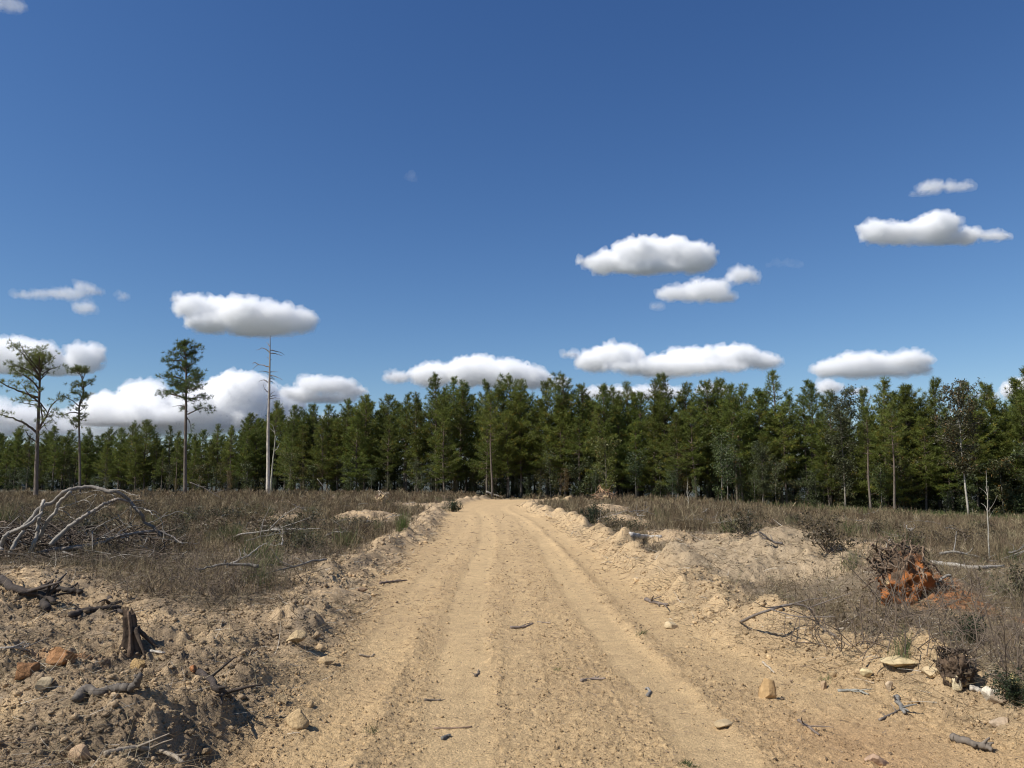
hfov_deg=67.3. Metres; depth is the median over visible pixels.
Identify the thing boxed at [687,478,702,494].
broadleaf tree
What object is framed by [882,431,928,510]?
pine tree
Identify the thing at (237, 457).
pine tree
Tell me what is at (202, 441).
pine tree
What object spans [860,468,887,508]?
broadleaf tree
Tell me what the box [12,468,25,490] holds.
broadleaf tree
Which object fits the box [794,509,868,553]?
bush
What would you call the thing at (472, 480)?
broadleaf tree
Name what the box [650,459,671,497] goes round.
broadleaf tree
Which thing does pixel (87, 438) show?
pine tree
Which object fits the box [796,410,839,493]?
pine tree
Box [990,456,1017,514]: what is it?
broadleaf tree
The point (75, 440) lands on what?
pine tree
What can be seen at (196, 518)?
bush
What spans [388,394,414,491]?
pine tree
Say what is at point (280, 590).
dead shrub
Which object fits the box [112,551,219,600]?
dead shrub
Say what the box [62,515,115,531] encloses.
bush
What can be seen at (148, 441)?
pine tree
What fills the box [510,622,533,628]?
stick
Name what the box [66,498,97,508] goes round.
bush
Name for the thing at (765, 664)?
stick
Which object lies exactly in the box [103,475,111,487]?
broadleaf tree
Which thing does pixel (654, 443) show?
pine tree
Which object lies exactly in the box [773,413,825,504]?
pine tree
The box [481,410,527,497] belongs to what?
pine tree
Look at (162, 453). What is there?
pine tree
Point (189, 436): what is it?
pine tree
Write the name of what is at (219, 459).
pine tree
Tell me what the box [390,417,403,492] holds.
pine tree
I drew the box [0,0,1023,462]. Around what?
sky
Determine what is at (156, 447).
pine tree
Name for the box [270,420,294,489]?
pine tree
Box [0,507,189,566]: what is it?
stick heap
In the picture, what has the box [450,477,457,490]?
broadleaf tree
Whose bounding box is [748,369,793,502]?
pine tree
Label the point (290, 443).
pine tree
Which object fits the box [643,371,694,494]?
pine tree
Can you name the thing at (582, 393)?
pine tree
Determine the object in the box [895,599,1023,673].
dead shrub
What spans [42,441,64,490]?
pine tree
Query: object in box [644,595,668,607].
stick
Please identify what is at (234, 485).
broadleaf tree
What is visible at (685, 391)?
pine tree
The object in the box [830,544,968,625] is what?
dead shrub
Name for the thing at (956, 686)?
stone
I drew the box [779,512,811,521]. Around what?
bush
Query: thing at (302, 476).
broadleaf tree
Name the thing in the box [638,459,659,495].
broadleaf tree
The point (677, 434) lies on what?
pine tree
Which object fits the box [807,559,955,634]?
dead shrub
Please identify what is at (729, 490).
broadleaf tree
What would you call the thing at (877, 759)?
stone
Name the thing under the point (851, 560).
grass clump
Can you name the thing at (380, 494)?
uprooted stump
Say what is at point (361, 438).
pine tree
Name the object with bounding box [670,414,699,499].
pine tree
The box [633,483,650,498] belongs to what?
broadleaf tree
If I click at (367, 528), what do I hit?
bush
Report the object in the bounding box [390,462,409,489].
broadleaf tree
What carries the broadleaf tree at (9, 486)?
on the ground at (136, 699)
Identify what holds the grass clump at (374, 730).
on the dirt road
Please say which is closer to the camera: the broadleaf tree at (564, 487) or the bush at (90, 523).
the bush at (90, 523)
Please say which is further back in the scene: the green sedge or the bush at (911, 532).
the green sedge
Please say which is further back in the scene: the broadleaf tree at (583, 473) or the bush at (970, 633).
the broadleaf tree at (583, 473)
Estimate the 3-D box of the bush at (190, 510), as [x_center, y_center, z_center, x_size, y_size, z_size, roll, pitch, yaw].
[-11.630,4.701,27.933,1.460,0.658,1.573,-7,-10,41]
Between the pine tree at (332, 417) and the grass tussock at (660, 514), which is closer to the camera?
the grass tussock at (660, 514)
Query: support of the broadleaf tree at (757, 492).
on the ground at (136, 699)
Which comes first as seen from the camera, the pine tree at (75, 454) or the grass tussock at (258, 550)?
the grass tussock at (258, 550)
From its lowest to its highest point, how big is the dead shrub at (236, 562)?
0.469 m
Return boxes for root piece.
[893,694,916,713]
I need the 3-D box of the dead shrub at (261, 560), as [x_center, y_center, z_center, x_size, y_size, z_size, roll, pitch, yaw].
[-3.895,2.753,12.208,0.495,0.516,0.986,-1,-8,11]
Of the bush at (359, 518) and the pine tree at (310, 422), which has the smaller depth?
the bush at (359, 518)
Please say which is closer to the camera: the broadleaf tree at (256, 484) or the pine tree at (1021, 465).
the pine tree at (1021, 465)
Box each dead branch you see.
[0,637,49,650]
[71,672,142,702]
[103,733,189,763]
[190,482,225,499]
[194,560,258,571]
[226,543,265,566]
[233,506,320,536]
[246,519,286,540]
[246,550,326,578]
[259,529,283,545]
[739,593,850,641]
[759,531,782,544]
[797,718,833,735]
[837,689,869,694]
[878,703,899,720]
[938,574,952,585]
[939,531,1023,561]
[1008,543,1023,553]
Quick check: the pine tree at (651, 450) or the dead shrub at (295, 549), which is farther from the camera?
the pine tree at (651, 450)
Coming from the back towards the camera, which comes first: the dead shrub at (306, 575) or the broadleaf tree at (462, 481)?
the broadleaf tree at (462, 481)
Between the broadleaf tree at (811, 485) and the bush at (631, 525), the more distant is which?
the broadleaf tree at (811, 485)
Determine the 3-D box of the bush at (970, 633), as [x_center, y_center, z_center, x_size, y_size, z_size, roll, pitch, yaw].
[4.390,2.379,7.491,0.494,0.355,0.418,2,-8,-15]
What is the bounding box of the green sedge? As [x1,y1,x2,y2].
[630,496,1023,521]
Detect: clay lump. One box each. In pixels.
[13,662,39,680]
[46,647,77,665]
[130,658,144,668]
[189,665,196,672]
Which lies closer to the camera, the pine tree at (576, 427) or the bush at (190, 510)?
the bush at (190, 510)
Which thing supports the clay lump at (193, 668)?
on the ground at (136, 699)
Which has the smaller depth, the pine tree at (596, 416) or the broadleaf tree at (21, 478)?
the pine tree at (596, 416)
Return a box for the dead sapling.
[980,477,996,556]
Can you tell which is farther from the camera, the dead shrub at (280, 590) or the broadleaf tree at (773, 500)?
the broadleaf tree at (773, 500)
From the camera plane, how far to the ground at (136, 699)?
7.25 m
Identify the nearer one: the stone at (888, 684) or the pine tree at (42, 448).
the stone at (888, 684)
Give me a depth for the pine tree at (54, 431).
123.48 m
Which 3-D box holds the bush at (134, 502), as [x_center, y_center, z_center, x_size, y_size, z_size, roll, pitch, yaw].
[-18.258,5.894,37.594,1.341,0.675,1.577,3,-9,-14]
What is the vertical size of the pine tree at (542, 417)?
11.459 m
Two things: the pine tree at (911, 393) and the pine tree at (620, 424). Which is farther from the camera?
the pine tree at (620, 424)
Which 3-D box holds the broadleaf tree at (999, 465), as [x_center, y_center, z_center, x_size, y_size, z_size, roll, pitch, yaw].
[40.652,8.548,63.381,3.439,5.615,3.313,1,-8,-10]
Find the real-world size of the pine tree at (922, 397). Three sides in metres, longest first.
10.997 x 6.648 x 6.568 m
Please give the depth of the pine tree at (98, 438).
130.26 m
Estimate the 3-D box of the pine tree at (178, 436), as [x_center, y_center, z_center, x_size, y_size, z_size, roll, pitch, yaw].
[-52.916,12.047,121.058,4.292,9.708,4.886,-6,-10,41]
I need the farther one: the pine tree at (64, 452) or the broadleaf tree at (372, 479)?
the pine tree at (64, 452)
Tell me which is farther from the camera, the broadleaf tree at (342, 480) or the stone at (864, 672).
the broadleaf tree at (342, 480)
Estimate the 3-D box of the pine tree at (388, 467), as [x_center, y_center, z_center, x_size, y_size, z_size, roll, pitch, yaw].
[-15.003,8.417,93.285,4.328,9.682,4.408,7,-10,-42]
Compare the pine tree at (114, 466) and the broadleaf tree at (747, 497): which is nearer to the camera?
the broadleaf tree at (747, 497)
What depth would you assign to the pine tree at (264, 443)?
108.49 m
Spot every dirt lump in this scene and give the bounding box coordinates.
[276,693,286,703]
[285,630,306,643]
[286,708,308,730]
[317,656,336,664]
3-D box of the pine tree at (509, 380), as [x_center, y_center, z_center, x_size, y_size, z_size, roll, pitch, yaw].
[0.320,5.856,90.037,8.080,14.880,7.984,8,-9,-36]
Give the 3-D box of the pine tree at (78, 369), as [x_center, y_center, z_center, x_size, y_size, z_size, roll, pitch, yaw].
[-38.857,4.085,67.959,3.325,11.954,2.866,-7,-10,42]
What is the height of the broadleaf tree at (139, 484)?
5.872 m
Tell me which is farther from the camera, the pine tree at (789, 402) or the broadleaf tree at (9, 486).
the broadleaf tree at (9, 486)
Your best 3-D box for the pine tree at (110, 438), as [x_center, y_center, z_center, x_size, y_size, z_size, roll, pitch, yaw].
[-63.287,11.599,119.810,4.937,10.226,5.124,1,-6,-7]
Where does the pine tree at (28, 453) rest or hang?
on the ground at (136, 699)
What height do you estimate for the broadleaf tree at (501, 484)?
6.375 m
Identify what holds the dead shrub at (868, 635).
on the ground at (136, 699)
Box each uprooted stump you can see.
[375,490,388,502]
[590,485,617,500]
[862,524,940,605]
[920,638,980,688]
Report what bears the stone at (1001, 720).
on the ground at (136, 699)
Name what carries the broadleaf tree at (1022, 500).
on the ground at (136, 699)
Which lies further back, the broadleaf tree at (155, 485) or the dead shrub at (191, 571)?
the broadleaf tree at (155, 485)
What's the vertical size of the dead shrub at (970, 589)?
0.871 m
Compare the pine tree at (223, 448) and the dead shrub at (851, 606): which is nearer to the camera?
the dead shrub at (851, 606)
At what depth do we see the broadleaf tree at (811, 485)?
68.35 m
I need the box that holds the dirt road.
[246,499,1023,767]
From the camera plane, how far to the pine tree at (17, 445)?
129.28 m
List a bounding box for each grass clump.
[0,503,21,523]
[236,544,291,589]
[359,719,381,733]
[373,517,385,530]
[386,508,416,532]
[675,758,697,767]
[818,673,832,682]
[839,547,866,571]
[886,622,914,670]
[924,641,955,665]
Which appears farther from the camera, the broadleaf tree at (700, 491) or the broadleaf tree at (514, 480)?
the broadleaf tree at (514, 480)
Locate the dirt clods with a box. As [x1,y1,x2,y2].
[0,510,1023,767]
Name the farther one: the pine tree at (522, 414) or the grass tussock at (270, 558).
the pine tree at (522, 414)
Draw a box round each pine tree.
[0,337,67,494]
[0,432,7,479]
[0,436,9,483]
[0,438,15,489]
[2,426,25,482]
[5,435,30,485]
[6,440,27,486]
[16,435,34,488]
[16,443,41,484]
[26,443,51,490]
[29,432,56,489]
[29,443,40,488]
[41,425,67,490]
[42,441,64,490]
[50,435,77,488]
[55,363,94,493]
[58,444,74,489]
[59,429,75,489]
[63,433,78,486]
[69,442,82,486]
[73,439,98,490]
[75,427,101,478]
[76,440,97,490]
[88,426,117,488]
[90,442,116,487]
[91,435,103,489]
[94,433,108,478]
[107,447,124,488]
[108,427,132,488]
[111,439,127,490]
[114,420,140,491]
[121,435,149,483]
[124,437,151,489]
[128,419,167,489]
[138,434,170,491]
[139,428,156,478]
[152,447,170,488]
[153,437,179,491]
[155,337,215,492]
[161,425,177,489]
[163,431,188,489]
[165,438,192,491]
[169,439,187,491]
[179,433,204,473]
[181,440,202,488]
[183,429,215,488]
[187,433,200,478]
[198,436,223,489]
[198,438,218,488]
[211,423,224,491]
[216,427,239,490]
[217,439,241,490]
[219,441,231,491]
[222,425,240,490]
[224,430,263,490]
[226,435,245,488]
[229,412,262,477]
[236,415,253,453]
[236,418,266,478]
[249,413,283,478]
[265,399,285,490]
[265,403,288,490]
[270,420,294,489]
[272,410,286,489]
[273,403,309,489]
[278,424,319,488]
[283,422,301,491]
[288,407,317,489]
[289,423,315,465]
[298,403,330,490]
[304,414,341,489]
[310,403,341,489]
[317,420,352,489]
[321,417,341,492]
[332,398,358,490]
[335,410,378,485]
[337,408,380,488]
[346,394,391,489]
[346,402,375,468]
[352,401,384,485]
[368,409,403,490]
[369,393,404,489]
[370,409,390,489]
[371,414,405,490]
[387,406,419,493]
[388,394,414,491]
[390,400,411,491]
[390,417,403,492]
[396,391,434,491]
[406,384,466,489]
[406,429,434,492]
[410,403,431,454]
[416,371,451,492]
[416,403,447,490]
[423,393,464,492]
[427,386,480,492]
[443,376,460,491]
[444,378,484,492]
[460,378,505,494]
[461,384,524,496]
[468,406,506,493]
[469,406,481,494]
[475,393,508,498]
[477,372,533,497]
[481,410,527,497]
[495,377,547,497]
[499,399,537,497]
[511,391,551,492]
[519,398,555,497]
[526,380,565,496]
[533,370,592,497]
[533,405,578,495]
[545,388,587,483]
[561,416,589,496]
[563,399,603,496]
[569,382,602,495]
[579,407,612,492]
[580,382,629,482]
[580,394,598,481]
[594,385,643,494]
[604,412,641,498]
[609,395,631,495]
[611,380,639,495]
[614,417,653,496]
[620,390,659,496]
[624,389,647,495]
[634,406,670,497]
[638,377,671,497]
[639,394,671,486]
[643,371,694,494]
[651,412,694,497]
[661,382,705,495]
[668,406,716,498]
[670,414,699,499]
[678,378,735,499]
[687,376,737,499]
[690,398,723,496]
[708,381,764,502]
[717,399,749,500]
[723,383,757,489]
[729,424,750,500]
[736,418,768,491]
[740,387,790,500]
[742,433,785,498]
[745,390,779,501]
[746,408,802,506]
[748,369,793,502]
[767,404,807,503]
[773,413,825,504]
[781,392,802,482]
[786,396,818,499]
[791,380,844,500]
[792,389,866,506]
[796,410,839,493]
[805,434,843,507]
[841,386,883,506]
[848,416,883,499]
[849,375,917,507]
[853,406,881,511]
[873,382,931,511]
[876,401,909,509]
[877,389,903,509]
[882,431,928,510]
[885,384,930,510]
[890,393,958,495]
[904,415,949,510]
[905,376,956,512]
[924,427,978,511]
[939,410,954,511]
[943,379,995,497]
[946,406,1007,504]
[956,434,995,511]
[960,400,990,511]
[972,381,1023,515]
[980,400,1023,501]
[991,400,1017,512]
[992,401,1023,483]
[999,368,1023,486]
[1000,376,1023,509]
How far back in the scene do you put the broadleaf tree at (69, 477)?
121.29 m
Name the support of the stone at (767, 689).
on the dirt road
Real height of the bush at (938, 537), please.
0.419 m
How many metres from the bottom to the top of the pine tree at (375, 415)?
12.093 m
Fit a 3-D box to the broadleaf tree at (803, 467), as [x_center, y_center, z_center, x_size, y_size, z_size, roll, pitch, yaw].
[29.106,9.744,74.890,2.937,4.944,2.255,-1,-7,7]
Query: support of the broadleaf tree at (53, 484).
on the ground at (136, 699)
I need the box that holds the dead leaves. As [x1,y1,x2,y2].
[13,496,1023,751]
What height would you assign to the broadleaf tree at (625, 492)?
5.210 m
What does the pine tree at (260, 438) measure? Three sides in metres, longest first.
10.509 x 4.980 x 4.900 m
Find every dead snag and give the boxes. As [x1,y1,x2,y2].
[253,336,283,493]
[267,421,278,494]
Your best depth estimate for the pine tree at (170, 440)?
115.75 m
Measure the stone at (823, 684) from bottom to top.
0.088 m
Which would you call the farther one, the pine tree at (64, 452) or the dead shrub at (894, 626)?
the pine tree at (64, 452)
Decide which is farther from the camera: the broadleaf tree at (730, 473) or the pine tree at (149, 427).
the pine tree at (149, 427)
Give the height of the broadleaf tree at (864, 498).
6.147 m
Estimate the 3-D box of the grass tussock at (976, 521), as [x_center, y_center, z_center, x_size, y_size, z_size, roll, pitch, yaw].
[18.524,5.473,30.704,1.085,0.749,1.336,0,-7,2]
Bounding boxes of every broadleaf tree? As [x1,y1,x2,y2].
[2,467,21,490]
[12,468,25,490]
[20,466,30,489]
[41,472,53,491]
[48,478,54,490]
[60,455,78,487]
[63,464,75,488]
[89,475,97,484]
[95,464,104,486]
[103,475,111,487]
[108,474,115,488]
[119,479,126,489]
[128,474,138,491]
[136,454,156,488]
[138,462,153,490]
[151,474,162,490]
[161,462,174,491]
[171,459,187,490]
[187,466,202,490]
[189,463,209,490]
[208,466,220,489]
[225,470,235,488]
[231,457,251,490]
[231,471,238,489]
[237,460,256,489]
[249,469,260,490]
[255,447,279,490]
[258,478,265,489]
[270,454,283,491]
[270,476,277,488]
[278,450,300,490]
[296,466,310,489]
[302,464,319,490]
[312,462,324,489]
[323,450,341,489]
[326,471,335,491]
[333,450,354,488]
[334,457,349,488]
[340,457,357,491]
[354,477,362,491]
[359,458,379,490]
[366,467,378,490]
[379,460,399,490]
[383,473,392,489]
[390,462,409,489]
[395,475,404,491]
[397,449,419,491]
[408,453,426,491]
[408,456,423,488]
[415,468,427,489]
[425,462,439,490]
[426,456,449,490]
[427,452,445,491]
[445,459,452,492]
[450,466,467,492]
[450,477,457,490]
[451,467,464,489]
[463,461,481,491]
[466,467,478,491]
[473,480,483,493]
[476,460,498,495]
[495,473,509,497]
[497,469,509,494]
[509,461,527,496]
[509,461,531,494]
[509,470,519,493]
[509,470,519,496]
[521,476,533,497]
[530,467,549,495]
[531,468,546,494]
[537,447,562,497]
[541,443,568,495]
[548,464,571,495]
[559,469,571,493]
[563,450,593,497]
[569,481,577,496]
[576,456,598,496]
[579,447,607,497]
[586,435,621,492]
[586,460,604,492]
[602,448,625,494]
[616,457,630,494]
[623,483,633,495]
[625,445,648,496]
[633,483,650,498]
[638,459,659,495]
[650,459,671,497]
[650,461,672,497]
[664,468,679,496]
[670,465,683,497]
[670,465,685,496]
[674,445,699,495]
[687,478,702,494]
[690,465,709,500]
[697,424,745,501]
[700,481,710,496]
[704,473,719,499]
[705,452,732,499]
[709,468,723,500]
[710,438,742,498]
[728,472,740,501]
[730,472,744,499]
[733,443,768,502]
[743,465,764,502]
[745,441,775,503]
[747,466,771,502]
[765,455,788,499]
[771,473,791,503]
[782,479,800,506]
[783,476,800,504]
[792,477,805,502]
[795,462,823,502]
[796,469,821,505]
[801,467,825,506]
[810,460,827,505]
[816,471,826,497]
[820,384,868,508]
[823,449,849,505]
[824,462,860,505]
[837,463,868,508]
[841,449,882,507]
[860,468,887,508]
[864,459,892,508]
[879,437,914,509]
[880,496,897,508]
[884,454,926,509]
[906,461,940,512]
[917,465,943,509]
[919,377,988,514]
[928,445,961,509]
[931,443,991,512]
[939,489,955,508]
[958,483,981,514]
[976,475,1000,513]
[977,456,1023,515]
[979,472,999,513]
[980,464,1018,512]
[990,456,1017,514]
[1005,488,1022,514]
[1009,440,1023,513]
[1013,469,1023,509]
[1015,461,1023,511]
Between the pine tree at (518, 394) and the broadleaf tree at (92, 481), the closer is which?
the pine tree at (518, 394)
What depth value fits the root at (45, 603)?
8.94 m
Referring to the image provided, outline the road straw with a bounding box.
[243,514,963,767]
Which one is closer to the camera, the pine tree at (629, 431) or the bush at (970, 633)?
the bush at (970, 633)
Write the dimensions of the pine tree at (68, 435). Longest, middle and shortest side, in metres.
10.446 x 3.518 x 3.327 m
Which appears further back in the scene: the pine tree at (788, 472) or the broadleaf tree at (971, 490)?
the pine tree at (788, 472)
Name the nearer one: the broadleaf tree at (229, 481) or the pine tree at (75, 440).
the broadleaf tree at (229, 481)
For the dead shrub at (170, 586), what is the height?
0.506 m
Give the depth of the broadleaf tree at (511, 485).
87.53 m
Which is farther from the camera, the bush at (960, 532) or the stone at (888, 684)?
the bush at (960, 532)
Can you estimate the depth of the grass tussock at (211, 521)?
20.65 m
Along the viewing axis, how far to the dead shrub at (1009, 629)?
6.71 m
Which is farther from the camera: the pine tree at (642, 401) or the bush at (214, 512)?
the pine tree at (642, 401)
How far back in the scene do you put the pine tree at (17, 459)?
134.43 m
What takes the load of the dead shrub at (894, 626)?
on the ground at (136, 699)
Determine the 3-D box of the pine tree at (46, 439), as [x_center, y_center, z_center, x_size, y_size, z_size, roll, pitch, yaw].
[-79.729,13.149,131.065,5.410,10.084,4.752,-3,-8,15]
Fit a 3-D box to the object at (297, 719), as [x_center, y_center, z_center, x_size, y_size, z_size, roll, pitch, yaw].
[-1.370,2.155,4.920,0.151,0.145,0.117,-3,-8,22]
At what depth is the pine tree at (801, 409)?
73.41 m
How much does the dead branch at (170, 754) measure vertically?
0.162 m
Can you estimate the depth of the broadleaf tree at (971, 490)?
62.76 m
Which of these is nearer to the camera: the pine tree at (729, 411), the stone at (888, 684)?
the stone at (888, 684)
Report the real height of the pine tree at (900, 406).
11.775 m
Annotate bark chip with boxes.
[440,734,450,739]
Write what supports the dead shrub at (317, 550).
on the ground at (136, 699)
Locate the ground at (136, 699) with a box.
[0,459,1023,767]
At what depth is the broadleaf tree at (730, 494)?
83.38 m
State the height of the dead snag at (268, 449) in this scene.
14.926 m
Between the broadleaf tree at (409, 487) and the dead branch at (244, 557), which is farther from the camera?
the broadleaf tree at (409, 487)
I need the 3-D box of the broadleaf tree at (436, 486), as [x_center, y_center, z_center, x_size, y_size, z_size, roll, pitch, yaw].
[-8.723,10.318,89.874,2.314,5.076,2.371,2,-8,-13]
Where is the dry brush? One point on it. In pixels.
(688, 513)
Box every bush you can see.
[1,505,43,518]
[6,503,59,515]
[9,510,70,526]
[51,517,131,535]
[60,500,96,512]
[62,507,98,524]
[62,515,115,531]
[65,499,99,508]
[65,506,101,517]
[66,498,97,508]
[75,512,127,525]
[89,518,118,528]
[124,507,159,520]
[125,498,142,508]
[126,498,166,514]
[127,518,173,540]
[158,523,208,540]
[159,507,190,526]
[159,515,196,531]
[164,531,206,549]
[168,504,214,518]
[179,513,208,522]
[199,512,243,535]
[204,507,226,517]
[205,504,254,520]
[227,503,273,523]
[228,511,290,539]
[249,525,282,539]
[258,521,314,540]
[270,509,342,532]
[274,528,337,553]
[321,522,366,540]
[337,516,378,529]
[350,520,383,535]
[442,498,462,511]
[578,501,611,523]
[593,516,628,529]
[614,518,648,530]
[718,508,768,536]
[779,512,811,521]
[789,512,820,527]
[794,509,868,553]
[861,518,896,534]
[881,524,928,546]
[920,529,953,544]
[934,523,999,549]
[940,609,989,643]
[965,519,995,532]
[978,564,1023,602]
[982,663,1023,707]
[984,530,1007,538]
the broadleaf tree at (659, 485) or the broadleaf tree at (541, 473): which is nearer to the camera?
the broadleaf tree at (659, 485)
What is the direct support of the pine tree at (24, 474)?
on the ground at (136, 699)
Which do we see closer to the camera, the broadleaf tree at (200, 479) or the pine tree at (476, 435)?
the pine tree at (476, 435)
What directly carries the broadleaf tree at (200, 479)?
on the ground at (136, 699)
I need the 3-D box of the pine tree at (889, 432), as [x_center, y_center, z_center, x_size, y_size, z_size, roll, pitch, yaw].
[30.904,5.914,61.828,2.649,9.258,3.215,-7,-10,41]
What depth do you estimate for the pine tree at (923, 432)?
66.20 m
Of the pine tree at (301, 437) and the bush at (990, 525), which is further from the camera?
the pine tree at (301, 437)
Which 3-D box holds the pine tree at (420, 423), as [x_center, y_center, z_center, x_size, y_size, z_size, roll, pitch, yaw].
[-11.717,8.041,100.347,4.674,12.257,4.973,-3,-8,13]
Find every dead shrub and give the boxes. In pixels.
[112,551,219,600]
[112,556,168,592]
[132,525,212,586]
[137,560,217,598]
[152,530,240,596]
[158,522,224,586]
[159,530,230,607]
[201,535,258,597]
[201,545,269,595]
[215,548,269,579]
[240,528,333,581]
[240,562,313,602]
[244,546,280,571]
[245,547,289,587]
[279,524,314,560]
[298,532,353,562]
[773,577,888,645]
[793,585,919,660]
[801,572,888,650]
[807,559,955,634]
[830,541,975,653]
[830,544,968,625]
[836,528,987,607]
[871,528,977,626]
[893,564,1023,679]
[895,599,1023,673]
[896,568,990,655]
[935,572,1011,622]
[941,612,1022,683]
[942,596,1023,664]
[954,563,1010,623]
[976,592,1023,665]
[985,576,1023,640]
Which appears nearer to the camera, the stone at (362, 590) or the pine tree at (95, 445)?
the stone at (362, 590)
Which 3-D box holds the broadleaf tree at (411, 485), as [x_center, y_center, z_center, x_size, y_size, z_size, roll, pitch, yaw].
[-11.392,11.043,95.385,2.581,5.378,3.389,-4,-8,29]
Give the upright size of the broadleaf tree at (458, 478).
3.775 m
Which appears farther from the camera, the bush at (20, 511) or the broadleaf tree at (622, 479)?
the broadleaf tree at (622, 479)
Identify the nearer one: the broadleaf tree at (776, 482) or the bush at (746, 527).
the bush at (746, 527)
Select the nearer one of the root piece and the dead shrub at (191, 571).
the root piece
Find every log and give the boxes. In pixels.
[629,532,661,538]
[932,560,1004,568]
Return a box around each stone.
[34,676,53,690]
[68,744,90,763]
[356,588,367,592]
[664,621,677,628]
[714,719,732,728]
[758,678,775,698]
[820,680,826,689]
[860,668,872,677]
[864,753,888,765]
[880,655,917,666]
[885,681,892,691]
[921,666,939,677]
[952,676,961,690]
[981,686,993,700]
[989,694,1006,703]
[989,717,1008,727]
[1008,672,1023,695]
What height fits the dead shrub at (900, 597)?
1.066 m
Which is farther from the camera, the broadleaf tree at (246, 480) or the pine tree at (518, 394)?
the broadleaf tree at (246, 480)
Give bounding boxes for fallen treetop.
[0,485,198,558]
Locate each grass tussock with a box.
[128,512,161,527]
[166,506,190,523]
[198,530,222,541]
[199,519,227,532]
[203,518,252,542]
[207,521,248,542]
[223,522,283,557]
[247,545,287,566]
[260,502,276,516]
[292,526,333,547]
[320,510,348,527]
[328,524,366,547]
[649,504,673,522]
[714,517,742,532]
[782,511,796,523]
[831,515,868,536]
[874,524,902,539]
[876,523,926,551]
[965,514,994,529]
[985,544,1023,564]
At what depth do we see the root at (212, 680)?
5.03 m
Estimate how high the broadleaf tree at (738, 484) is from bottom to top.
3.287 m
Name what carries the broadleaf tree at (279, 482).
on the ground at (136, 699)
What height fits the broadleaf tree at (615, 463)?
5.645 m
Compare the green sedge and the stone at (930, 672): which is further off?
the green sedge
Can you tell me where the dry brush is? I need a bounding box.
[0,486,1023,680]
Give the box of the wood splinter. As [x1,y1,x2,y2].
[149,649,164,653]
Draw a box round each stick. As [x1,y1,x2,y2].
[379,579,406,583]
[424,698,444,700]
[434,726,471,729]
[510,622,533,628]
[580,675,605,681]
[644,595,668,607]
[645,687,651,696]
[762,661,774,673]
[969,684,998,692]
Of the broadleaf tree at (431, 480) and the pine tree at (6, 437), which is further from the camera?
the pine tree at (6, 437)
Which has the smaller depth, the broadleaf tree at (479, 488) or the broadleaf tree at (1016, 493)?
the broadleaf tree at (1016, 493)
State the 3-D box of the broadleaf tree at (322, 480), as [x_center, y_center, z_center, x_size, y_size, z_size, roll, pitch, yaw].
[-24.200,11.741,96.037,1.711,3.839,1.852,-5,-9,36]
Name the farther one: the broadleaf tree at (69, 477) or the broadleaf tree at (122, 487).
the broadleaf tree at (69, 477)
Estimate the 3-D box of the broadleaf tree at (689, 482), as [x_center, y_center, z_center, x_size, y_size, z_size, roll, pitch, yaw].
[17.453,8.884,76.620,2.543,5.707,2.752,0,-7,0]
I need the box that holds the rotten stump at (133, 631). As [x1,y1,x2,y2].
[119,607,157,657]
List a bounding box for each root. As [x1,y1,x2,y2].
[0,574,62,604]
[39,573,83,612]
[67,600,121,617]
[97,595,122,613]
[195,657,263,704]
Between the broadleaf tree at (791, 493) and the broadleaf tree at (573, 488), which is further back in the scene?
the broadleaf tree at (573, 488)
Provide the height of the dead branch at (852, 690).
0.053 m
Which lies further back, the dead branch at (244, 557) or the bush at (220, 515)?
the bush at (220, 515)
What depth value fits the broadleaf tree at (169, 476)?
109.21 m
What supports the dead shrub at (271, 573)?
on the ground at (136, 699)
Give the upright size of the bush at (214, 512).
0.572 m
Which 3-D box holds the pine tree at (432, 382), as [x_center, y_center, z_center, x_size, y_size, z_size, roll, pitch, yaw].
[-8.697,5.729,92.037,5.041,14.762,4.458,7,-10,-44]
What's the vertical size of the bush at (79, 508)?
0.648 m
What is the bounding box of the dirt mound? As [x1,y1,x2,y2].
[653,526,875,587]
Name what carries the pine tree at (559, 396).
on the ground at (136, 699)
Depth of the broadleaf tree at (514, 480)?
91.67 m
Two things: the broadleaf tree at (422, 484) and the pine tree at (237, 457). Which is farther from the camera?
the pine tree at (237, 457)
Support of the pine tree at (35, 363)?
on the ground at (136, 699)
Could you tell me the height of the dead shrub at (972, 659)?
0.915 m
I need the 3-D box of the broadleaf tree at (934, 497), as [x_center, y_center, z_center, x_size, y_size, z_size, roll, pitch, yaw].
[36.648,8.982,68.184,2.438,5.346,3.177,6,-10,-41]
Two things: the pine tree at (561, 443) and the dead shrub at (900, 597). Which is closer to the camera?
the dead shrub at (900, 597)
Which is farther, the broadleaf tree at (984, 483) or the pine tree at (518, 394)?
the pine tree at (518, 394)
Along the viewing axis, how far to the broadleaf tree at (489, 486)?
86.85 m
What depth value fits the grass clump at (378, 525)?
22.26 m
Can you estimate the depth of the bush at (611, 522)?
25.35 m
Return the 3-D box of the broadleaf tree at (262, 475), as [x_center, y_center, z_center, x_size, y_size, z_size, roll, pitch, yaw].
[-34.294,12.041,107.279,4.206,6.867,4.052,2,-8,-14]
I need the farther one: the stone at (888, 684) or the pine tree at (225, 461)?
the pine tree at (225, 461)

